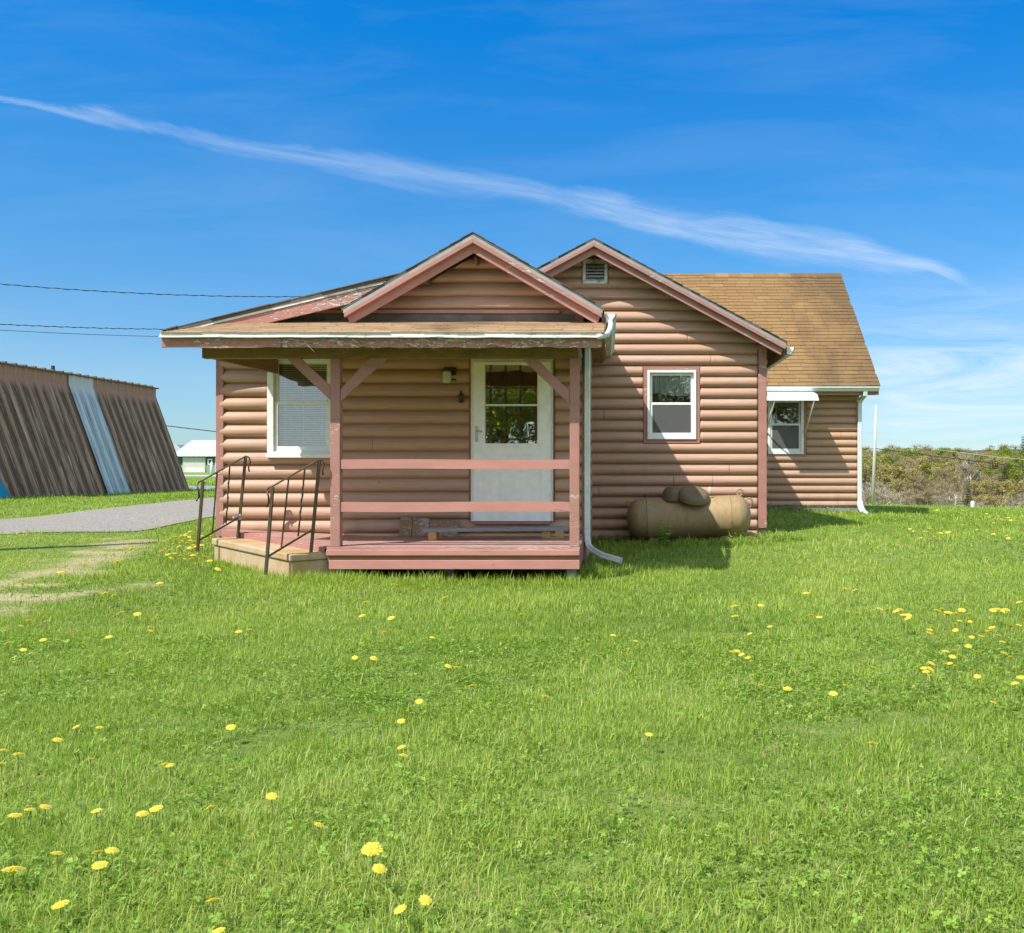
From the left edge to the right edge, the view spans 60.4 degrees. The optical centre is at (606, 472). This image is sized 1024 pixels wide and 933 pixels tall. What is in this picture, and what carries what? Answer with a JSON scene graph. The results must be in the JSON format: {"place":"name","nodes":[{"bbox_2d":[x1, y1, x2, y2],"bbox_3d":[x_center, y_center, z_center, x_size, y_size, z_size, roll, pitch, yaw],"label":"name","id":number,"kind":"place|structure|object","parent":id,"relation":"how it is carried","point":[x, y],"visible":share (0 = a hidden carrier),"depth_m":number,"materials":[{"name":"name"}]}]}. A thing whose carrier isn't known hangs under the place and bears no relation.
{"place":"outdoors","nodes":[
{"label":"outdoors","id":0,"kind":"place"},
{"bbox_2d":[0,497,215,533],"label":"gravel driveway","id":1,"kind":"structure","parent":0,"point":[136,517],"depth_m":14.56,"materials":[{"name":"gravel"}]},
{"bbox_2d":[184,475,215,476],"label":"driveway","id":2,"kind":"structure","parent":0,"point":[198,475],"depth_m":83.12,"materials":[{"name":"concrete"}]},
{"bbox_2d":[188,486,214,488],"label":"road","id":3,"kind":"structure","parent":0,"point":[206,487],"depth_m":33.81,"materials":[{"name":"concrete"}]},
{"bbox_2d":[428,532,438,539],"bbox_3d":[-1.911,0.702,9.600,0.087,0.090,0.160,0,0,0],"label":"wood block","id":4,"kind":"object","parent":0,"point":[433,535],"depth_m":9.52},
{"bbox_2d":[0,472,1023,932],"bbox_3d":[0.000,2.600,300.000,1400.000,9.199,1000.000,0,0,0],"label":"ground","id":5,"kind":"structure","parent":0,"point":[130,542],"depth_m":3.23,"materials":[{"name":"plant"}]},
{"bbox_2d":[0,481,9,498],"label":"blue sheet","id":6,"kind":"object","parent":5,"relation":"on","point":[4,493],"visible":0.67,"depth_m":20.13,"materials":[{"name":"teal plastic"}]},
{"bbox_2d":[1,866,26,891],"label":"dandelion","id":7,"kind":"object","parent":5,"relation":"on","point":[11,869],"visible":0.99,"depth_m":2.12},
{"bbox_2d":[7,813,21,837],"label":"dandelion","id":8,"kind":"object","parent":5,"relation":"on","point":[15,815],"visible":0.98,"depth_m":2.43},
{"bbox_2d":[40,804,51,827],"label":"dandelion","id":9,"kind":"object","parent":5,"relation":"on","point":[44,806],"visible":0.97,"depth_m":2.49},
{"bbox_2d":[50,851,63,874],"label":"dandelion","id":10,"kind":"object","parent":5,"relation":"on","point":[56,853],"visible":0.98,"depth_m":2.18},
{"bbox_2d":[51,899,69,928],"bbox_3d":[-1.223,0.996,1.948,0.037,0.071,0.037,0,0,0],"label":"dandelion","id":11,"kind":"object","parent":5,"relation":"on","point":[59,904],"visible":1,"depth_m":1.95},
{"bbox_2d":[0,361,189,497],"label":"frame shed","id":12,"kind":"structure","parent":5,"relation":"on","point":[63,433],"depth_m":23.73,"materials":[{"name":"metal"}]},
{"bbox_2d":[90,808,100,826],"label":"dandelion","id":13,"kind":"object","parent":5,"relation":"on","point":[97,810],"visible":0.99,"depth_m":2.49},
{"bbox_2d":[91,860,108,891],"bbox_3d":[-1.232,0.991,2.118,0.036,0.082,0.038,0,0,0],"label":"dandelion","id":14,"kind":"object","parent":5,"relation":"on","point":[99,865],"visible":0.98,"depth_m":2.12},
{"bbox_2d":[104,847,118,875],"bbox_3d":[-1.250,0.991,2.199,0.034,0.083,0.034,0,0,0],"label":"dandelion","id":15,"kind":"object","parent":5,"relation":"on","point":[109,850],"visible":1,"depth_m":2.20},
{"bbox_2d":[135,810,148,829],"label":"dandelion","id":16,"kind":"object","parent":5,"relation":"on","point":[142,813],"visible":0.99,"depth_m":2.48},
{"bbox_2d":[149,805,162,832],"bbox_3d":[-1.274,0.988,2.462,0.038,0.088,0.037,0,0,0],"label":"dandelion","id":17,"kind":"object","parent":5,"relation":"on","point":[155,808],"visible":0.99,"depth_m":2.46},
{"bbox_2d":[173,444,184,451],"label":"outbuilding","id":18,"kind":"structure","parent":5,"relation":"on","point":[177,447],"depth_m":149.40,"materials":[{"name":"white"}]},
{"bbox_2d":[176,440,215,471],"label":"garage","id":19,"kind":"structure","parent":5,"relation":"on","point":[196,455],"depth_m":129.97,"materials":[{"name":"white"}]},
{"bbox_2d":[183,457,205,471],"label":"garage door","id":20,"kind":"structure","parent":19,"relation":"in","point":[190,464],"depth_m":129.89,"materials":[{"name":"metal"}]},
{"bbox_2d":[206,898,219,929],"bbox_3d":[-0.871,0.983,1.923,0.032,0.087,0.031,0,0,0],"label":"dandelion","id":21,"kind":"object","parent":5,"relation":"on","point":[212,900],"visible":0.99,"depth_m":1.92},
{"bbox_2d":[212,927,225,932],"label":"dandelion","id":22,"kind":"object","parent":5,"relation":"on","point":[219,930],"visible":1,"depth_m":1.82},
{"bbox_2d":[226,724,235,742],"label":"dandelion","id":23,"kind":"object","parent":5,"relation":"on","point":[230,726],"visible":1,"depth_m":3.28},
{"bbox_2d":[196,455,334,577],"bbox_3d":[-3.633,0.508,9.282,1.901,1.395,0.820,0,0,43],"label":"concrete step","id":24,"kind":"object","parent":5,"relation":"on","point":[265,556],"visible":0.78,"depth_m":8.86,"materials":[{"name":"concrete"}]},
{"bbox_2d":[266,792,277,819],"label":"dandelion","id":25,"kind":"object","parent":5,"relation":"on","point":[271,795],"visible":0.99,"depth_m":2.56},
{"bbox_2d":[313,822,323,845],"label":"dandelion","id":26,"kind":"object","parent":5,"relation":"on","point":[318,824],"visible":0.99,"depth_m":2.36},
{"bbox_2d":[361,842,382,878],"bbox_3d":[-0.583,0.974,2.162,0.054,0.098,0.052,0,0,0],"label":"dandelion","id":27,"kind":"object","parent":5,"relation":"on","point":[371,848],"visible":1,"depth_m":2.16,"materials":[{"name":"plant"}]},
{"bbox_2d":[372,864,387,895],"bbox_3d":[-0.536,0.976,2.057,0.036,0.094,0.038,0,0,0],"label":"dandelion","id":28,"kind":"object","parent":5,"relation":"on","point":[379,868],"visible":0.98,"depth_m":2.06,"materials":[{"name":"plant"}]},
{"bbox_2d":[394,904,406,932],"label":"dandelion","id":29,"kind":"object","parent":5,"relation":"on","point":[400,908],"visible":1,"depth_m":1.91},
{"bbox_2d":[418,894,431,918],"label":"dandelion","id":30,"kind":"object","parent":5,"relation":"on","point":[425,899],"visible":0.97,"depth_m":1.96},
{"bbox_2d":[0,631,1023,932],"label":"clover","id":31,"kind":"object","parent":5,"relation":"on","point":[550,837],"visible":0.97,"depth_m":2.91,"materials":[{"name":"green plant"}]},
{"bbox_2d":[159,232,880,580],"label":"house","id":32,"kind":"structure","parent":5,"relation":"on","point":[585,392],"depth_m":10.26,"materials":[{"name":"paint"}]},
{"bbox_2d":[266,359,329,457],"bbox_3d":[-3.588,-0.778,10.643,1.195,1.625,0.955,0,0,0],"label":"window","id":33,"kind":"structure","parent":32,"relation":"in","point":[298,413],"depth_m":10.30,"materials":[{"name":"glass"}]},
{"bbox_2d":[399,517,458,536],"bbox_3d":[-2.069,0.636,10.137,0.682,0.222,0.113,0,0,0],"label":"old board panel","id":34,"kind":"object","parent":32,"relation":"on","point":[406,529],"visible":0.86,"depth_m":10.13,"materials":[{"name":"paint"}]},
{"bbox_2d":[474,361,551,520],"bbox_3d":[-1.107,-0.362,10.232,0.915,1.871,0.106,0,0,-4],"label":"door","id":35,"kind":"structure","parent":32,"relation":"in","point":[513,417],"depth_m":10.22,"materials":[{"name":"paint"}]},
{"bbox_2d":[542,531,563,537],"bbox_3d":[-0.614,0.703,9.900,0.248,0.089,0.120,0,0,0],"label":"wood block","id":36,"kind":"object","parent":32,"relation":"on","point":[547,534],"depth_m":9.84,"materials":[{"name":"wood"}]},
{"bbox_2d":[422,526,567,531],"bbox_3d":[-1.252,0.640,9.778,1.612,0.050,0.200,0,0,-13],"label":"plank","id":37,"kind":"object","parent":36,"relation":"on","point":[487,529],"visible":1,"depth_m":9.70,"materials":[{"name":"wood"}]},
{"bbox_2d":[643,367,699,442],"bbox_3d":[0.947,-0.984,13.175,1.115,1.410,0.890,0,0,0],"label":"window","id":38,"kind":"structure","parent":32,"relation":"in","point":[671,395],"depth_m":12.76,"materials":[{"name":"paint"}]},
{"bbox_2d":[767,401,805,456],"bbox_3d":[3.741,-0.966,18.675,1.149,1.581,0.890,0,0,0],"label":"window","id":39,"kind":"structure","parent":32,"relation":"in","point":[786,436],"depth_m":18.26,"materials":[{"name":"paint"}]},
{"bbox_2d":[655,522,670,545],"bbox_3d":[0.759,0.840,11.707,0.260,0.345,0.190,0,0,0],"label":"weed plant","id":40,"kind":"object","parent":5,"relation":"on","point":[666,537],"visible":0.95,"depth_m":11.71,"materials":[{"name":"green plant"}]},
{"bbox_2d":[625,485,752,542],"bbox_3d":[1.159,0.632,12.302,1.808,0.889,0.714,0,0,0],"label":"propane tank","id":41,"kind":"object","parent":5,"relation":"on","point":[685,512],"visible":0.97,"depth_m":12.08,"materials":[{"name":"metal"}]},
{"bbox_2d":[592,503,880,545],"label":"weeds","id":42,"kind":"object","parent":5,"relation":"on","point":[776,534],"visible":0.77,"depth_m":12.15,"materials":[{"name":"green plant"}]},
{"bbox_2d":[862,469,869,495],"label":"fir tree","id":43,"kind":"object","parent":5,"relation":"on","point":[864,477],"visible":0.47,"depth_m":169.50,"materials":[{"name":"plant"}]},
{"bbox_2d":[862,480,876,503],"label":"bare tree","id":44,"kind":"object","parent":5,"relation":"on","point":[868,492],"visible":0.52,"depth_m":133.18,"materials":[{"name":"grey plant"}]},
{"bbox_2d":[862,455,882,476],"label":"budding tree","id":45,"kind":"object","parent":5,"relation":"on","point":[869,463],"visible":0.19,"depth_m":208.08,"materials":[{"name":"green plant"}]},
{"bbox_2d":[871,405,876,504],"bbox_3d":[12.251,-0.664,40.000,0.320,4.850,0.162,0,0,0],"label":"utility pole","id":46,"kind":"object","parent":5,"relation":"on","point":[874,465],"visible":0.79,"depth_m":39.95,"materials":[{"name":"white wood"}]},
{"bbox_2d":[875,448,1023,467],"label":"overhead wire","id":47,"kind":"object","parent":46,"relation":"attached to","point":[954,458],"visible":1,"depth_m":31.26,"materials":[{"name":"metal"}]},
{"bbox_2d":[862,459,890,487],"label":"budding tree","id":48,"kind":"object","parent":5,"relation":"on","point":[869,466],"visible":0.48,"depth_m":177.09,"materials":[{"name":"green plant"}]},
{"bbox_2d":[862,456,894,478],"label":"leafy tree","id":49,"kind":"object","parent":5,"relation":"on","point":[884,461],"visible":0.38,"depth_m":195.25,"materials":[{"name":"green plant"}]},
{"bbox_2d":[864,463,898,489],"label":"budding tree","id":50,"kind":"object","parent":5,"relation":"on","point":[882,470],"visible":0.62,"depth_m":161.65,"materials":[{"name":"green plant"}]},
{"bbox_2d":[869,489,899,504],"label":"bare tree","id":51,"kind":"object","parent":5,"relation":"on","point":[881,499],"visible":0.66,"depth_m":100.44,"materials":[{"name":"beige plant"}]},
{"bbox_2d":[875,482,894,504],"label":"bare tree","id":52,"kind":"object","parent":5,"relation":"on","point":[883,487],"visible":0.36,"depth_m":131.73,"materials":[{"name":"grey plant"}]},
{"bbox_2d":[875,464,905,488],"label":"budding tree","id":53,"kind":"object","parent":5,"relation":"on","point":[896,470],"visible":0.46,"depth_m":163.92,"materials":[{"name":"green plant"}]},
{"bbox_2d":[877,472,904,502],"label":"budding tree","id":54,"kind":"object","parent":5,"relation":"on","point":[886,477],"visible":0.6,"depth_m":137.75,"materials":[{"name":"green plant"}]},
{"bbox_2d":[883,454,904,463],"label":"leafy tree","id":55,"kind":"object","parent":5,"relation":"on","point":[894,461],"visible":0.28,"depth_m":262.70,"materials":[{"name":"green plant"}]},
{"bbox_2d":[889,490,911,504],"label":"bare tree","id":56,"kind":"object","parent":5,"relation":"on","point":[899,501],"visible":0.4,"depth_m":107.83,"materials":[{"name":"beige plant"}]},
{"bbox_2d":[889,478,912,502],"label":"budding tree","id":57,"kind":"object","parent":5,"relation":"on","point":[900,483],"visible":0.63,"depth_m":134.89,"materials":[{"name":"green plant"}]},
{"bbox_2d":[890,467,920,491],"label":"budding tree","id":58,"kind":"object","parent":5,"relation":"on","point":[913,471],"visible":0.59,"depth_m":164.45,"materials":[{"name":"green plant"}]},
{"bbox_2d":[898,487,917,505],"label":"bare tree","id":59,"kind":"object","parent":5,"relation":"on","point":[906,496],"visible":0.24,"depth_m":110.64,"materials":[{"name":"brown plant"}]},
{"bbox_2d":[895,448,924,462],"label":"leafy tree","id":60,"kind":"object","parent":5,"relation":"on","point":[910,451],"visible":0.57,"depth_m":291.09,"materials":[{"name":"green plant"}]},
{"bbox_2d":[899,459,923,487],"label":"bare tree","id":61,"kind":"object","parent":5,"relation":"on","point":[908,466],"visible":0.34,"depth_m":169.25,"materials":[{"name":"brown plant"}]},
{"bbox_2d":[900,456,932,481],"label":"budding tree","id":62,"kind":"object","parent":5,"relation":"on","point":[921,460],"visible":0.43,"depth_m":198.95,"materials":[{"name":"green plant"}]},
{"bbox_2d":[911,443,928,453],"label":"bare tree","id":63,"kind":"object","parent":5,"relation":"on","point":[916,449],"visible":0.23,"depth_m":353.75,"materials":[{"name":"grey plant"}]},
{"bbox_2d":[905,472,937,495],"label":"bare tree","id":64,"kind":"object","parent":5,"relation":"on","point":[920,486],"visible":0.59,"depth_m":133.61,"materials":[{"name":"brown plant"}]},
{"bbox_2d":[902,488,945,505],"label":"bush","id":65,"kind":"object","parent":5,"relation":"on","point":[922,499],"visible":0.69,"depth_m":99.17,"materials":[{"name":"brown plant"}]},
{"bbox_2d":[914,463,934,482],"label":"budding tree","id":66,"kind":"object","parent":5,"relation":"on","point":[923,469],"visible":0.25,"depth_m":180.64,"materials":[{"name":"green plant"}]},
{"bbox_2d":[918,461,941,487],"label":"leafy tree","id":67,"kind":"object","parent":5,"relation":"on","point":[928,466],"visible":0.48,"depth_m":179.47,"materials":[{"name":"green plant"}]},
{"bbox_2d":[913,453,946,487],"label":"bare tree","id":68,"kind":"object","parent":5,"relation":"on","point":[937,458],"visible":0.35,"depth_m":242.58,"materials":[{"name":"brown plant"}]},
{"bbox_2d":[915,490,948,505],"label":"bare tree","id":69,"kind":"object","parent":5,"relation":"on","point":[941,497],"visible":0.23,"depth_m":107.71,"materials":[{"name":"brown plant"}]},
{"bbox_2d":[924,465,952,494],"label":"budding tree","id":70,"kind":"object","parent":5,"relation":"on","point":[933,473],"visible":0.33,"depth_m":174.13,"materials":[{"name":"green plant"}]},
{"bbox_2d":[929,483,950,504],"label":"bare tree","id":71,"kind":"object","parent":5,"relation":"on","point":[940,491],"visible":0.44,"depth_m":136.10,"materials":[{"name":"brown plant"}]},
{"bbox_2d":[925,478,956,501],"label":"bare tree","id":72,"kind":"object","parent":5,"relation":"on","point":[939,481],"visible":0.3,"depth_m":145.96,"materials":[{"name":"brown plant"}]},
{"bbox_2d":[862,473,1023,506],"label":"woodland","id":73,"kind":"object","parent":5,"relation":"on","point":[956,489],"visible":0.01,"depth_m":186.80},
{"bbox_2d":[932,447,955,460],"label":"leafy tree","id":74,"kind":"object","parent":5,"relation":"on","point":[941,452],"visible":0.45,"depth_m":287.53,"materials":[{"name":"green plant"}]},
{"bbox_2d":[930,462,958,480],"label":"budding tree","id":75,"kind":"object","parent":5,"relation":"on","point":[944,465],"visible":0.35,"depth_m":201.50,"materials":[{"name":"green plant"}]},
{"bbox_2d":[934,466,959,486],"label":"bare tree","id":76,"kind":"object","parent":5,"relation":"on","point":[942,474],"visible":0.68,"depth_m":167.75,"materials":[{"name":"brown plant"}]},
{"bbox_2d":[936,480,964,502],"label":"bare tree","id":77,"kind":"object","parent":5,"relation":"on","point":[952,488],"visible":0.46,"depth_m":140.54,"materials":[{"name":"brown plant"}]},
{"bbox_2d":[942,487,963,505],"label":"bare tree","id":78,"kind":"object","parent":5,"relation":"on","point":[950,502],"visible":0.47,"depth_m":108.20,"materials":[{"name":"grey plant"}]},
{"bbox_2d":[949,470,964,491],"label":"budding tree","id":79,"kind":"object","parent":5,"relation":"on","point":[955,472],"visible":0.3,"depth_m":175.38,"materials":[{"name":"brown plant"}]},
{"bbox_2d":[948,452,982,493],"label":"bare tree","id":80,"kind":"object","parent":5,"relation":"on","point":[955,465],"visible":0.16,"depth_m":208.80,"materials":[{"name":"grey plant"}]},
{"bbox_2d":[963,478,971,506],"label":"fir tree","id":81,"kind":"object","parent":5,"relation":"on","point":[966,499],"visible":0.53,"depth_m":117.92,"materials":[{"name":"green plant"}]},
{"bbox_2d":[956,470,978,503],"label":"budding tree","id":82,"kind":"object","parent":5,"relation":"on","point":[965,485],"visible":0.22,"depth_m":168.89,"materials":[{"name":"grey plant"}]},
{"bbox_2d":[954,454,983,502],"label":"dead tree","id":83,"kind":"object","parent":5,"relation":"on","point":[967,469],"visible":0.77,"depth_m":149.45,"materials":[{"name":"grey plant"}]},
{"bbox_2d":[954,460,985,480],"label":"budding tree","id":84,"kind":"object","parent":5,"relation":"on","point":[979,464],"visible":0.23,"depth_m":198.68,"materials":[{"name":"grey plant"}]},
{"bbox_2d":[960,483,983,505],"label":"bare tree","id":85,"kind":"object","parent":5,"relation":"on","point":[972,492],"visible":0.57,"depth_m":144.67,"materials":[{"name":"brown plant"}]},
{"bbox_2d":[968,501,985,507],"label":"bare tree","id":86,"kind":"object","parent":5,"relation":"on","point":[979,504],"visible":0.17,"depth_m":104.81,"materials":[{"name":"grey plant"}]},
{"bbox_2d":[972,495,988,507],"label":"budding tree","id":87,"kind":"object","parent":5,"relation":"on","point":[980,497],"visible":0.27,"depth_m":112.68,"materials":[{"name":"brown plant"}]},
{"bbox_2d":[964,478,997,505],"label":"budding tree","id":88,"kind":"object","parent":5,"relation":"on","point":[983,485],"visible":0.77,"depth_m":132.45,"materials":[{"name":"brown plant"}]},
{"bbox_2d":[972,452,995,471],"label":"budding tree","id":89,"kind":"object","parent":5,"relation":"on","point":[987,456],"visible":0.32,"depth_m":261.87,"materials":[{"name":"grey plant"}]},
{"bbox_2d":[976,473,1002,506],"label":"bare tree","id":90,"kind":"object","parent":5,"relation":"on","point":[991,488],"visible":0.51,"depth_m":142.72,"materials":[{"name":"brown plant"}]},
{"bbox_2d":[977,468,1002,504],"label":"leafy tree","id":91,"kind":"object","parent":5,"relation":"on","point":[987,472],"visible":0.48,"depth_m":164.90,"materials":[{"name":"green plant"}]},
{"bbox_2d":[985,457,1002,499],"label":"fir tree","id":92,"kind":"object","parent":5,"relation":"on","point":[992,466],"visible":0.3,"depth_m":169.95,"materials":[{"name":"green plant"}]},
{"bbox_2d":[982,494,1008,506],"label":"budding tree","id":93,"kind":"object","parent":5,"relation":"on","point":[995,501],"visible":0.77,"depth_m":109.54,"materials":[{"name":"brown plant"}]},
{"bbox_2d":[981,457,1014,481],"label":"budding tree","id":94,"kind":"object","parent":5,"relation":"on","point":[999,461],"visible":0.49,"depth_m":199.17,"materials":[{"name":"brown plant"}]},
{"bbox_2d":[989,443,1010,451],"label":"leafy tree","id":95,"kind":"object","parent":5,"relation":"on","point":[1002,447],"visible":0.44,"depth_m":356.16,"materials":[{"name":"green plant"}]},
{"bbox_2d":[987,495,1014,507],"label":"bare tree","id":96,"kind":"object","parent":5,"relation":"on","point":[1008,504],"visible":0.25,"depth_m":116.54,"materials":[{"name":"grey plant"}]},
{"bbox_2d":[990,479,1019,507],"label":"budding tree","id":97,"kind":"object","parent":5,"relation":"on","point":[1004,485],"visible":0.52,"depth_m":139.33,"materials":[{"name":"brown plant"}]},
{"bbox_2d":[997,463,1016,495],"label":"fir tree","id":98,"kind":"object","parent":5,"relation":"on","point":[1003,478],"visible":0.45,"depth_m":165.01,"materials":[{"name":"green plant"}]},
{"bbox_2d":[998,448,1017,464],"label":"leafy tree","id":99,"kind":"object","parent":5,"relation":"on","point":[1008,451],"visible":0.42,"depth_m":290.56,"materials":[{"name":"green plant"}]},
{"bbox_2d":[998,481,1022,507],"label":"budding tree","id":100,"kind":"object","parent":5,"relation":"on","point":[1013,486],"visible":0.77,"depth_m":132.53,"materials":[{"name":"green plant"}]},
{"bbox_2d":[998,460,1023,496],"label":"leafy tree","id":101,"kind":"object","parent":5,"relation":"on","point":[1017,474],"visible":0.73,"depth_m":178.04,"materials":[{"name":"green plant"}]},
{"bbox_2d":[1005,455,1023,481],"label":"leafy tree","id":102,"kind":"object","parent":5,"relation":"on","point":[1019,461],"visible":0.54,"depth_m":200.73,"materials":[{"name":"green plant"}]},
{"bbox_2d":[1006,492,1023,507],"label":"bare tree","id":103,"kind":"object","parent":5,"relation":"on","point":[1020,496],"visible":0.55,"depth_m":109.61,"materials":[{"name":"grey plant"}]},
{"bbox_3d":[-8.208,-0.987,9.009,0.220,4.503,0.220,0,0,0],"label":"utility pole","id":104,"kind":"object","parent":5,"relation":"on","visible":0},
{"bbox_2d":[2,330,158,336],"bbox_3d":[-7.047,-1.769,10.750,0.006,0.341,4.191,0,0,33],"label":"overhead wire","id":105,"kind":"object","parent":104,"relation":"attached to","point":[73,333],"visible":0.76,"depth_m":11.10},
{"bbox_2d":[0,324,161,329],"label":"overhead wire","id":106,"kind":"object","parent":104,"relation":"attached to","point":[75,327],"visible":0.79,"depth_m":11.15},
{"bbox_2d":[2,284,300,296],"bbox_3d":[-5.995,-2.175,10.101,4.928,0.171,0.015,0,0,-27],"label":"overhead wire","id":107,"kind":"object","parent":104,"relation":"attached to","point":[156,294],"visible":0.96,"depth_m":10.39,"materials":[{"name":"metal"}]},
{"bbox_2d":[0,0,1023,450],"label":"sky","id":108,"kind":"structure","parent":0,"point":[214,148],"materials":[{"name":"blue"}]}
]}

